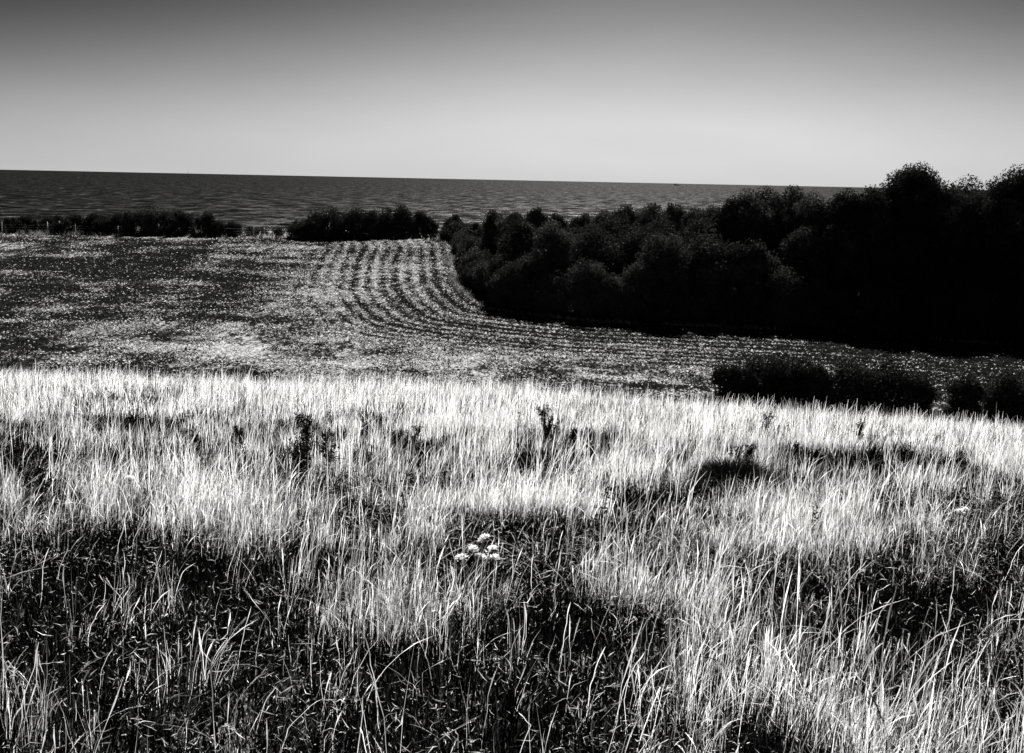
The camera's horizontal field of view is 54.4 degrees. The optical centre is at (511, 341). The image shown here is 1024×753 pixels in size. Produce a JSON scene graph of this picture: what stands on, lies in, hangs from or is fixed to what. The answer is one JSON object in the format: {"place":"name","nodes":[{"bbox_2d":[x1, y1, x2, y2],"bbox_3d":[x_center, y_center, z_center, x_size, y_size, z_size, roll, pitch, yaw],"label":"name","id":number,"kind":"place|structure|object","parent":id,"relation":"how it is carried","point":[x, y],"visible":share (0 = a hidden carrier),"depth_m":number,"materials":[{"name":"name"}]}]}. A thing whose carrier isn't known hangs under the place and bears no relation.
{"place":"outdoors","nodes":[
{"label":"outdoors","id":0,"kind":"place"},
{"bbox_2d":[0,170,986,231],"bbox_3d":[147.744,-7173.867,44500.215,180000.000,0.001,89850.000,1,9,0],"label":"sea","id":1,"kind":"structure","parent":0,"point":[274,201],"depth_m":1739.29,"materials":[{"name":"liquid"}]},
{"bbox_2d":[0,226,1023,752],"bbox_3d":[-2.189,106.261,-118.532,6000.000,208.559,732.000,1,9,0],"label":"ground","id":2,"kind":"structure","parent":0,"point":[178,338],"depth_m":95.70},
{"bbox_2d":[0,217,25,231],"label":"hedge bush","id":3,"kind":"object","parent":2,"relation":"on","point":[7,223],"visible":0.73,"depth_m":164.50,"materials":[{"name":"black plant"}]},
{"bbox_2d":[0,436,29,498],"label":"dock plant","id":4,"kind":"object","parent":2,"relation":"on","point":[14,458],"visible":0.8,"depth_m":8.47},
{"bbox_2d":[11,215,39,231],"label":"hedge bush","id":5,"kind":"object","parent":2,"relation":"on","point":[27,222],"visible":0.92,"depth_m":163.99,"materials":[{"name":"black plant"}]},
{"bbox_2d":[11,458,53,504],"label":"dock plant","id":6,"kind":"object","parent":2,"relation":"on","point":[26,478],"visible":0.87,"depth_m":8.26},
{"bbox_2d":[35,216,57,230],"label":"hedge bush","id":7,"kind":"object","parent":2,"relation":"on","point":[43,223],"visible":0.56,"depth_m":165.81,"materials":[{"name":"black plant"}]},
{"bbox_2d":[51,214,95,232],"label":"hedge bush","id":8,"kind":"object","parent":2,"relation":"on","point":[72,221],"visible":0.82,"depth_m":163.86,"materials":[{"name":"black plant"}]},
{"bbox_2d":[78,212,112,232],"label":"hedge bush","id":9,"kind":"object","parent":2,"relation":"on","point":[92,220],"visible":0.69,"depth_m":163.82,"materials":[{"name":"black plant"}]},
{"bbox_2d":[101,212,130,233],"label":"hedge bush","id":10,"kind":"object","parent":2,"relation":"on","point":[116,219],"visible":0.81,"depth_m":163.59,"materials":[{"name":"black plant"}]},
{"bbox_2d":[1,221,271,236],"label":"post and wire fence","id":11,"kind":"object","parent":2,"relation":"on","point":[201,230],"visible":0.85,"depth_m":162.30,"materials":[{"name":"grey wood"}]},
{"bbox_2d":[120,209,162,233],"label":"hedge bush","id":12,"kind":"object","parent":2,"relation":"on","point":[130,225],"visible":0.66,"depth_m":163.55,"materials":[{"name":"black plant"}]},
{"bbox_2d":[137,206,179,234],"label":"hedge bush","id":13,"kind":"object","parent":2,"relation":"on","point":[156,217],"visible":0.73,"depth_m":163.58,"materials":[{"name":"black plant"}]},
{"bbox_2d":[165,209,198,234],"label":"hedge bush","id":14,"kind":"object","parent":2,"relation":"on","point":[186,222],"visible":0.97,"depth_m":163.32,"materials":[{"name":"black plant"}]},
{"bbox_2d":[194,211,215,234],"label":"hedge bush","id":15,"kind":"object","parent":2,"relation":"on","point":[203,220],"visible":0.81,"depth_m":163.24,"materials":[{"name":"black plant"}]},
{"bbox_2d":[207,221,228,235],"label":"hedge bush","id":16,"kind":"object","parent":2,"relation":"on","point":[216,228],"visible":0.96,"depth_m":162.64,"materials":[{"name":"black plant"}]},
{"bbox_2d":[227,221,241,235],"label":"hedge bush","id":17,"kind":"object","parent":2,"relation":"on","point":[234,228],"visible":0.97,"depth_m":163.56,"materials":[{"name":"black plant"}]},
{"bbox_2d":[229,425,246,451],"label":"dock plant","id":18,"kind":"object","parent":2,"relation":"on","point":[237,433],"visible":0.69,"depth_m":13.42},
{"bbox_2d":[277,442,311,488],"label":"dock plant","id":19,"kind":"object","parent":2,"relation":"on","point":[300,465],"visible":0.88,"depth_m":9.77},
{"bbox_2d":[286,219,308,237],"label":"hedge bush","id":20,"kind":"object","parent":2,"relation":"on","point":[297,227],"visible":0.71,"depth_m":162.08,"materials":[{"name":"black plant"}]},
{"bbox_2d":[288,409,314,473],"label":"dock plant","id":21,"kind":"object","parent":2,"relation":"on","point":[304,431],"visible":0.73,"depth_m":10.70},
{"bbox_2d":[300,213,330,238],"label":"hedge bush","id":22,"kind":"object","parent":2,"relation":"on","point":[309,227],"visible":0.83,"depth_m":161.75,"materials":[{"name":"black plant"}]},
{"bbox_2d":[307,205,348,239],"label":"hedge bush","id":23,"kind":"object","parent":2,"relation":"on","point":[335,217],"visible":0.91,"depth_m":162.06,"materials":[{"name":"black plant"}]},
{"bbox_2d":[315,427,343,477],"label":"dock plant","id":24,"kind":"object","parent":2,"relation":"on","point":[325,448],"visible":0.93,"depth_m":10.60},
{"bbox_2d":[332,214,358,237],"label":"hedge bush","id":25,"kind":"object","parent":2,"relation":"on","point":[343,233],"visible":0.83,"depth_m":163.18,"materials":[{"name":"black plant"}]},
{"bbox_2d":[343,207,378,237],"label":"hedge bush","id":26,"kind":"object","parent":2,"relation":"on","point":[367,221],"visible":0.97,"depth_m":163.84,"materials":[{"name":"black plant"}]},
{"bbox_2d":[361,414,383,438],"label":"dock plant","id":27,"kind":"object","parent":2,"relation":"on","point":[365,425],"visible":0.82,"depth_m":15.07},
{"bbox_2d":[363,209,389,237],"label":"hedge bush","id":28,"kind":"object","parent":2,"relation":"on","point":[376,232],"visible":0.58,"depth_m":165.11,"materials":[{"name":"black plant"}]},
{"bbox_2d":[374,208,401,236],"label":"hedge bush","id":29,"kind":"object","parent":2,"relation":"on","point":[388,218],"visible":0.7,"depth_m":166.01,"materials":[{"name":"black plant"}]},
{"bbox_2d":[387,203,415,236],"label":"hedge bush","id":30,"kind":"object","parent":2,"relation":"on","point":[405,220],"visible":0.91,"depth_m":166.87,"materials":[{"name":"black plant"}]},
{"bbox_2d":[402,421,423,447],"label":"dock plant","id":31,"kind":"object","parent":2,"relation":"on","point":[415,435],"visible":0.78,"depth_m":13.46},
{"bbox_2d":[410,211,431,235],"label":"hedge bush","id":32,"kind":"object","parent":2,"relation":"on","point":[423,221],"visible":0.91,"depth_m":168.06,"materials":[{"name":"black plant"}]},
{"bbox_2d":[419,218,438,235],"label":"hedge bush","id":33,"kind":"object","parent":2,"relation":"on","point":[434,230],"visible":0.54,"depth_m":169.37,"materials":[{"name":"black plant"}]},
{"bbox_2d":[434,220,459,239],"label":"thorn tree","id":34,"kind":"object","parent":2,"relation":"on","point":[444,233],"visible":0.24,"depth_m":164.17,"materials":[{"name":"black plant"}]},
{"bbox_2d":[446,228,467,251],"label":"thorn tree","id":35,"kind":"object","parent":2,"relation":"on","point":[454,241],"visible":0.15,"depth_m":151.34,"materials":[{"name":"black plant"}]},
{"bbox_2d":[445,254,490,283],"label":"thorn tree","id":36,"kind":"object","parent":2,"relation":"on","point":[463,274],"visible":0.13,"depth_m":126.04,"materials":[{"name":"black plant"}]},
{"bbox_2d":[456,229,487,257],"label":"thorn tree","id":37,"kind":"object","parent":2,"relation":"on","point":[469,245],"visible":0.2,"depth_m":138.59,"materials":[{"name":"black plant"}]},
{"bbox_2d":[456,248,490,275],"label":"thorn tree","id":38,"kind":"object","parent":2,"relation":"on","point":[469,258],"visible":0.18,"depth_m":129.44,"materials":[{"name":"black plant"}]},
{"bbox_2d":[454,533,498,591],"bbox_3d":[-0.209,1.406,6.055,0.286,0.472,0.137,1,9,0],"label":"umbel flower","id":39,"kind":"object","parent":2,"relation":"on","point":[474,547],"visible":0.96,"depth_m":6.04,"materials":[{"name":"white plant"}]},
{"bbox_2d":[465,263,487,287],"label":"thorn tree","id":40,"kind":"object","parent":2,"relation":"on","point":[470,279],"visible":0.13,"depth_m":123.03,"materials":[{"name":"black plant"}]},
{"bbox_2d":[466,258,489,292],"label":"thorn tree","id":41,"kind":"object","parent":2,"relation":"on","point":[479,286],"visible":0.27,"depth_m":120.26,"materials":[{"name":"black plant"}]},
{"bbox_2d":[481,209,502,258],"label":"broadleaf tree","id":42,"kind":"object","parent":2,"relation":"on","point":[489,225],"visible":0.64,"depth_m":138.27,"materials":[{"name":"black plant"}]},
{"bbox_2d":[484,251,510,302],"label":"thorn tree","id":43,"kind":"object","parent":2,"relation":"on","point":[493,265],"visible":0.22,"depth_m":115.10,"materials":[{"name":"black plant"}]},
{"bbox_2d":[489,215,524,252],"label":"broadleaf tree","id":44,"kind":"object","parent":2,"relation":"on","point":[502,222],"visible":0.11,"depth_m":136.65,"materials":[{"name":"black plant"}]},
{"bbox_2d":[488,261,529,309],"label":"thorn tree","id":45,"kind":"object","parent":2,"relation":"on","point":[500,278],"visible":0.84,"depth_m":111.81,"materials":[{"name":"black plant"}]},
{"bbox_2d":[0,379,1023,752],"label":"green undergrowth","id":46,"kind":"object","parent":2,"relation":"on","point":[190,573],"visible":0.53,"depth_m":5.62,"materials":[{"name":"plant"}]},
{"bbox_2d":[0,360,1023,752],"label":"dry grass","id":47,"kind":"structure","parent":2,"relation":"on","point":[666,428],"depth_m":8.49,"materials":[{"name":"plant"}]},
{"bbox_2d":[0,226,1023,422],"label":"straw stubble","id":48,"kind":"object","parent":2,"relation":"on","point":[115,360],"visible":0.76,"depth_m":98.72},
{"bbox_2d":[500,211,523,256],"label":"broadleaf tree","id":49,"kind":"object","parent":2,"relation":"on","point":[514,216],"visible":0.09,"depth_m":132.87,"materials":[{"name":"black plant"}]},
{"bbox_2d":[493,214,544,264],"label":"broadleaf tree","id":50,"kind":"object","parent":2,"relation":"on","point":[521,236],"visible":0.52,"depth_m":119.34,"materials":[{"name":"black plant"}]},
{"bbox_2d":[500,251,547,309],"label":"thorn tree","id":51,"kind":"object","parent":2,"relation":"on","point":[527,268],"visible":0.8,"depth_m":111.41,"materials":[{"name":"black plant"}]},
{"bbox_2d":[524,206,548,228],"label":"broadleaf tree","id":52,"kind":"object","parent":2,"relation":"on","point":[536,217],"visible":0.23,"depth_m":130.64,"materials":[{"name":"black plant"}]},
{"bbox_2d":[536,403,553,448],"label":"dock plant","id":53,"kind":"object","parent":2,"relation":"on","point":[543,411],"visible":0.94,"depth_m":13.63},
{"bbox_2d":[521,268,575,314],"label":"thorn tree","id":54,"kind":"object","parent":2,"relation":"on","point":[554,286],"visible":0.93,"depth_m":109.41,"materials":[{"name":"black plant"}]},
{"bbox_2d":[528,218,575,300],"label":"broadleaf tree","id":55,"kind":"object","parent":2,"relation":"on","point":[554,243],"visible":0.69,"depth_m":113.90,"materials":[{"name":"black plant"}]},
{"bbox_2d":[547,213,568,228],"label":"broadleaf tree","id":56,"kind":"object","parent":2,"relation":"on","point":[556,217],"visible":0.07,"depth_m":132.50,"materials":[{"name":"black plant"}]},
{"bbox_2d":[548,421,578,453],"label":"dock plant","id":57,"kind":"object","parent":2,"relation":"on","point":[572,436],"visible":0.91,"depth_m":13.20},
{"bbox_2d":[564,223,588,282],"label":"broadleaf tree","id":58,"kind":"object","parent":2,"relation":"on","point":[575,232],"visible":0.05,"depth_m":123.82,"materials":[{"name":"black plant"}]},
{"bbox_2d":[565,212,591,233],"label":"broadleaf tree","id":59,"kind":"object","parent":2,"relation":"on","point":[581,220],"visible":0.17,"depth_m":130.56,"materials":[{"name":"black plant"}]},
{"bbox_2d":[563,255,613,317],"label":"thorn tree","id":60,"kind":"object","parent":2,"relation":"on","point":[580,295],"visible":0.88,"depth_m":108.36,"materials":[{"name":"black plant"}]},
{"bbox_2d":[590,209,609,228],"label":"broadleaf tree","id":61,"kind":"object","parent":2,"relation":"on","point":[597,218],"visible":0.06,"depth_m":126.80,"materials":[{"name":"black plant"}]},
{"bbox_2d":[571,221,632,291],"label":"broadleaf tree","id":62,"kind":"object","parent":2,"relation":"on","point":[593,245],"visible":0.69,"depth_m":113.22,"materials":[{"name":"black plant"}]},
{"bbox_2d":[587,269,637,319],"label":"thorn tree","id":63,"kind":"object","parent":2,"relation":"on","point":[613,306],"visible":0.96,"depth_m":107.56,"materials":[{"name":"black plant"}]},
{"bbox_2d":[585,211,645,283],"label":"broadleaf tree","id":64,"kind":"object","parent":2,"relation":"on","point":[615,226],"visible":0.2,"depth_m":119.07,"materials":[{"name":"black plant"}]},
{"bbox_2d":[609,204,639,278],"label":"broadleaf tree","id":65,"kind":"object","parent":2,"relation":"on","point":[628,211],"visible":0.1,"depth_m":122.44,"materials":[{"name":"black plant"}]},
{"bbox_2d":[620,260,666,319],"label":"thorn tree","id":66,"kind":"object","parent":2,"relation":"on","point":[643,282],"visible":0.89,"depth_m":107.44,"materials":[{"name":"black plant"}]},
{"bbox_2d":[619,212,683,270],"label":"broadleaf tree","id":67,"kind":"object","parent":2,"relation":"on","point":[636,239],"visible":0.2,"depth_m":114.81,"materials":[{"name":"black plant"}]},
{"bbox_2d":[634,202,669,236],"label":"broadleaf tree","id":68,"kind":"object","parent":2,"relation":"on","point":[644,216],"visible":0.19,"depth_m":120.34,"materials":[{"name":"black plant"}]},
{"bbox_2d":[632,228,704,309],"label":"broadleaf tree","id":69,"kind":"object","parent":2,"relation":"on","point":[670,251],"visible":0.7,"depth_m":108.23,"materials":[{"name":"black plant"}]},
{"bbox_2d":[662,203,688,270],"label":"broadleaf tree","id":70,"kind":"object","parent":2,"relation":"on","point":[676,213],"visible":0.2,"depth_m":124.50,"materials":[{"name":"black plant"}]},
{"bbox_2d":[680,207,708,243],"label":"broadleaf tree","id":71,"kind":"object","parent":2,"relation":"on","point":[685,215],"visible":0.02,"depth_m":118.90,"materials":[{"name":"black plant"}]},
{"bbox_2d":[677,208,739,287],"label":"broadleaf tree","id":72,"kind":"object","parent":2,"relation":"on","point":[696,226],"visible":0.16,"depth_m":113.76,"materials":[{"name":"black plant"}]},
{"bbox_2d":[696,204,723,261],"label":"broadleaf tree","id":73,"kind":"object","parent":2,"relation":"on","point":[710,210],"visible":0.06,"depth_m":116.64,"materials":[{"name":"black plant"}]},
{"bbox_2d":[679,227,742,292],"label":"broadleaf tree","id":74,"kind":"object","parent":2,"relation":"on","point":[706,251],"visible":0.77,"depth_m":109.03,"materials":[{"name":"black plant"}]},
{"bbox_2d":[701,361,742,407],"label":"hawthorn bush","id":75,"kind":"object","parent":2,"relation":"on","point":[721,378],"visible":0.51,"depth_m":51.42,"materials":[{"name":"black plant"}]},
{"bbox_2d":[712,198,751,288],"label":"broadleaf tree","id":76,"kind":"object","parent":2,"relation":"on","point":[744,237],"visible":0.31,"depth_m":114.42,"materials":[{"name":"black plant"}]},
{"bbox_2d":[677,451,790,495],"bbox_3d":[2.373,1.414,10.740,1.319,0.519,1.256,-4,10,-27],"label":"grass tussock","id":77,"kind":"object","parent":2,"relation":"on","point":[716,468],"depth_m":10.60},
{"bbox_2d":[721,188,769,287],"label":"broadleaf tree","id":78,"kind":"object","parent":2,"relation":"on","point":[750,222],"visible":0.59,"depth_m":114.03,"materials":[{"name":"black plant"}]},
{"bbox_2d":[734,443,756,465],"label":"dock plant","id":79,"kind":"object","parent":2,"relation":"on","point":[748,451],"visible":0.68,"depth_m":12.53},
{"bbox_2d":[730,365,763,408],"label":"hawthorn bush","id":80,"kind":"object","parent":2,"relation":"on","point":[748,383],"visible":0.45,"depth_m":51.11,"materials":[{"name":"black plant"}]},
{"bbox_2d":[720,237,784,299],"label":"broadleaf tree","id":81,"kind":"object","parent":2,"relation":"on","point":[754,258],"visible":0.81,"depth_m":108.12,"materials":[{"name":"black plant"}]},
{"bbox_2d":[718,336,805,412],"bbox_3d":[13.581,2.226,52.581,4.725,5.046,4.401,-6,12,-37],"label":"hawthorn bush","id":82,"kind":"object","parent":2,"relation":"on","point":[771,377],"visible":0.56,"depth_m":51.66,"materials":[{"name":"black plant"}]},
{"bbox_2d":[738,185,787,276],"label":"broadleaf tree","id":83,"kind":"object","parent":2,"relation":"on","point":[772,234],"visible":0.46,"depth_m":116.01,"materials":[{"name":"black plant"}]},
{"bbox_2d":[755,265,805,326],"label":"thorn tree","id":84,"kind":"object","parent":2,"relation":"on","point":[778,309],"visible":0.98,"depth_m":105.53,"materials":[{"name":"black plant"}]},
{"bbox_2d":[770,185,806,300],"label":"broadleaf tree","id":85,"kind":"object","parent":2,"relation":"on","point":[792,197],"visible":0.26,"depth_m":116.17,"materials":[{"name":"black plant"}]},
{"bbox_2d":[775,225,831,299],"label":"broadleaf tree","id":86,"kind":"object","parent":2,"relation":"on","point":[804,253],"visible":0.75,"depth_m":108.80,"materials":[{"name":"black plant"}]},
{"bbox_2d":[775,351,833,416],"bbox_3d":[15.249,2.638,51.861,3.736,4.445,4.159,3,9,13],"label":"hawthorn bush","id":87,"kind":"object","parent":2,"relation":"on","point":[798,364],"visible":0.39,"depth_m":51.50,"materials":[{"name":"black plant"}]},
{"bbox_2d":[787,191,831,263],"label":"broadleaf tree","id":88,"kind":"object","parent":2,"relation":"on","point":[811,220],"visible":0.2,"depth_m":112.63,"materials":[{"name":"black plant"}]},
{"bbox_2d":[801,360,840,415],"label":"hawthorn bush","id":89,"kind":"object","parent":2,"relation":"on","point":[824,394],"visible":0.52,"depth_m":51.02,"materials":[{"name":"black plant"}]},
{"bbox_2d":[812,193,850,312],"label":"broadleaf tree","id":90,"kind":"object","parent":2,"relation":"on","point":[833,216],"visible":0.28,"depth_m":110.42,"materials":[{"name":"black plant"}]},
{"bbox_2d":[826,187,875,263],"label":"broadleaf tree","id":91,"kind":"object","parent":2,"relation":"on","point":[869,238],"visible":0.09,"depth_m":110.48,"materials":[{"name":"black plant"}]},
{"bbox_2d":[839,184,894,313],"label":"broadleaf tree","id":92,"kind":"object","parent":2,"relation":"on","point":[861,208],"visible":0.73,"depth_m":108.16,"materials":[{"name":"black plant"}]},
{"bbox_2d":[824,348,920,419],"bbox_3d":[18.202,2.638,51.108,5.436,4.591,5.786,1,9,0],"label":"hawthorn bush","id":93,"kind":"object","parent":2,"relation":"on","point":[852,382],"visible":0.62,"depth_m":50.59,"materials":[{"name":"black plant"}]},
{"bbox_2d":[868,181,912,313],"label":"broadleaf tree","id":94,"kind":"object","parent":2,"relation":"on","point":[898,232],"visible":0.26,"depth_m":109.91,"materials":[{"name":"black plant"}]},
{"bbox_2d":[855,354,931,421],"bbox_3d":[19.476,2.836,50.565,4.562,4.336,4.988,1,9,0],"label":"hawthorn bush","id":95,"kind":"object","parent":2,"relation":"on","point":[913,396],"visible":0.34,"depth_m":49.81,"materials":[{"name":"black plant"}]},
{"bbox_2d":[893,441,916,473],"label":"dock plant","id":96,"kind":"object","parent":2,"relation":"on","point":[902,458],"visible":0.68,"depth_m":13.74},
{"bbox_2d":[880,160,947,291],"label":"broadleaf tree","id":97,"kind":"object","parent":2,"relation":"on","point":[919,182],"visible":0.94,"depth_m":109.02,"materials":[{"name":"black plant"}]},
{"bbox_2d":[894,369,942,423],"bbox_3d":[20.410,3.241,49.992,2.800,3.660,3.306,1,9,0],"label":"hawthorn bush","id":98,"kind":"object","parent":2,"relation":"on","point":[931,395],"visible":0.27,"depth_m":49.60,"materials":[{"name":"black plant"}]},
{"bbox_2d":[919,180,975,288],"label":"broadleaf tree","id":99,"kind":"object","parent":2,"relation":"on","point":[948,236],"visible":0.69,"depth_m":107.99,"materials":[{"name":"black plant"}]},
{"bbox_2d":[955,506,969,557],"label":"umbel flower","id":100,"kind":"object","parent":2,"relation":"on","point":[961,511],"visible":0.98,"depth_m":7.29,"materials":[{"name":"white plant"}]},
{"bbox_2d":[937,173,989,316],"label":"broadleaf tree","id":101,"kind":"object","parent":2,"relation":"on","point":[968,185],"visible":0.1,"depth_m":110.19,"materials":[{"name":"black plant"}]},
{"bbox_2d":[941,367,994,426],"bbox_3d":[22.631,3.272,49.623,2.494,3.876,2.771,-6,12,-38],"label":"hawthorn bush","id":102,"kind":"object","parent":2,"relation":"on","point":[967,393],"visible":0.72,"depth_m":49.12,"materials":[{"name":"black plant"}]},
{"bbox_2d":[956,180,1023,290],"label":"broadleaf tree","id":103,"kind":"object","parent":2,"relation":"on","point":[973,257],"visible":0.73,"depth_m":106.37,"materials":[{"name":"black plant"}]},
{"bbox_2d":[978,163,1023,299],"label":"broadleaf tree","id":104,"kind":"object","parent":2,"relation":"on","point":[1016,182],"visible":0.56,"depth_m":105.52,"materials":[{"name":"black plant"}]},
{"bbox_2d":[978,367,1023,430],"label":"hawthorn bush","id":105,"kind":"object","parent":2,"relation":"on","point":[1005,395],"visible":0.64,"depth_m":48.99,"materials":[{"name":"black plant"}]},
{"bbox_2d":[0,0,1023,189],"label":"sky","id":106,"kind":"structure","parent":0,"point":[823,93],"materials":[{"name":"grey"}]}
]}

